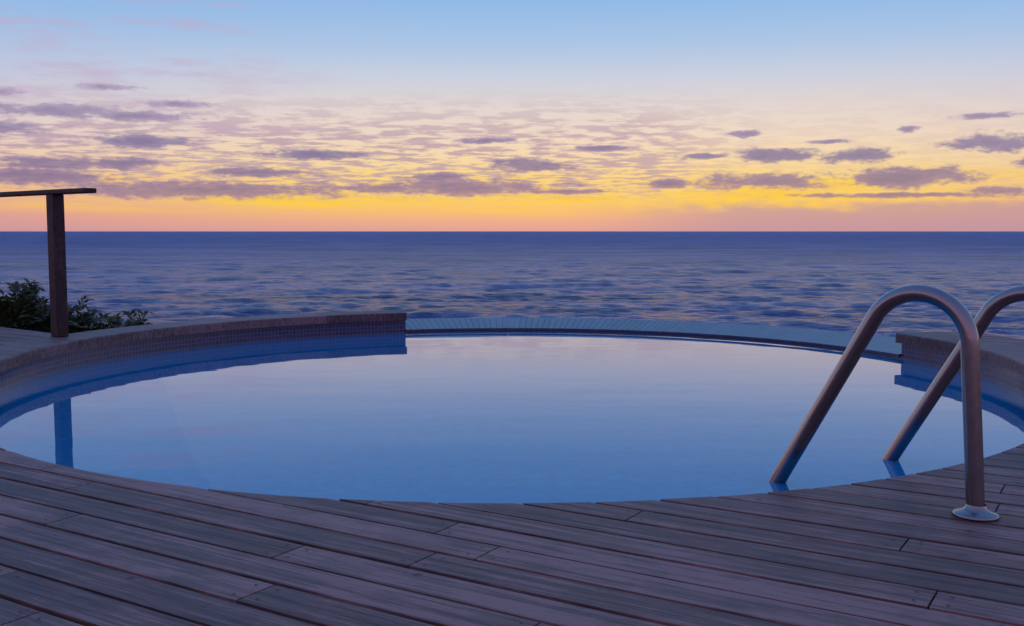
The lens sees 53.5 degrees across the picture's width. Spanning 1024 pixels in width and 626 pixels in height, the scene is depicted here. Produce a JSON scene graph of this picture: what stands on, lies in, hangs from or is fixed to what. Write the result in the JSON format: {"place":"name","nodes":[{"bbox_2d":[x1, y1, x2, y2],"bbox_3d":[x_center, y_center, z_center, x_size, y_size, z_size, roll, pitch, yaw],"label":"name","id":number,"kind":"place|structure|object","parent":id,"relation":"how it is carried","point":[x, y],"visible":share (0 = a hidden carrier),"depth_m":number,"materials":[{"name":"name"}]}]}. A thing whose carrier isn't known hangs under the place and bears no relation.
{"place":"outdoors","nodes":[
{"label":"outdoors","id":0,"kind":"place"},
{"bbox_2d":[0,327,1023,625],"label":"wooden deck","id":1,"kind":"structure","parent":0,"point":[78,547],"depth_m":3.07,"materials":[{"name":"brown wood"}]},
{"bbox_2d":[0,188,96,336],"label":"deck railing","id":2,"kind":"object","parent":1,"relation":"on","point":[57,260],"visible":1,"depth_m":7.62,"materials":[{"name":"brown wood"}]},
{"bbox_2d":[0,231,1023,338],"bbox_3d":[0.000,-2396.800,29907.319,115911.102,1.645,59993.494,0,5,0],"label":"sea","id":3,"kind":"structure","parent":0,"point":[842,281],"depth_m":224.52,"materials":[{"name":"liquid"}]},
{"bbox_2d":[0,0,1023,230],"label":"sky","id":4,"kind":"structure","parent":0,"point":[180,115],"materials":[{"name":"multicoloured"}]},
{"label":"ground","id":5,"kind":"structure","parent":0,"visible":0},
{"bbox_2d":[0,278,153,333],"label":"bush","id":6,"kind":"object","parent":5,"relation":"on","point":[25,309],"visible":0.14,"depth_m":9.02,"materials":[{"name":"green plant"}]},
{"bbox_2d":[0,310,1023,504],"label":"swimming pool","id":7,"kind":"structure","parent":5,"relation":"on","point":[388,405],"depth_m":5.85,"materials":[{"name":"blue liquid"}]},
{"bbox_2d":[769,285,999,521],"bbox_3d":[1.259,0.508,3.834,1.119,1.251,0.153,5,6,45],"label":"pool handrail","id":8,"kind":"object","parent":7,"relation":"on","point":[956,311],"visible":0.92,"depth_m":3.52,"materials":[{"name":"silver metal"}]},
{"bbox_2d":[882,286,1023,460],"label":"pool handrail","id":9,"kind":"object","parent":7,"relation":"on","point":[992,307],"visible":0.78,"depth_m":4.26,"materials":[{"name":"silver metal"}]}
]}

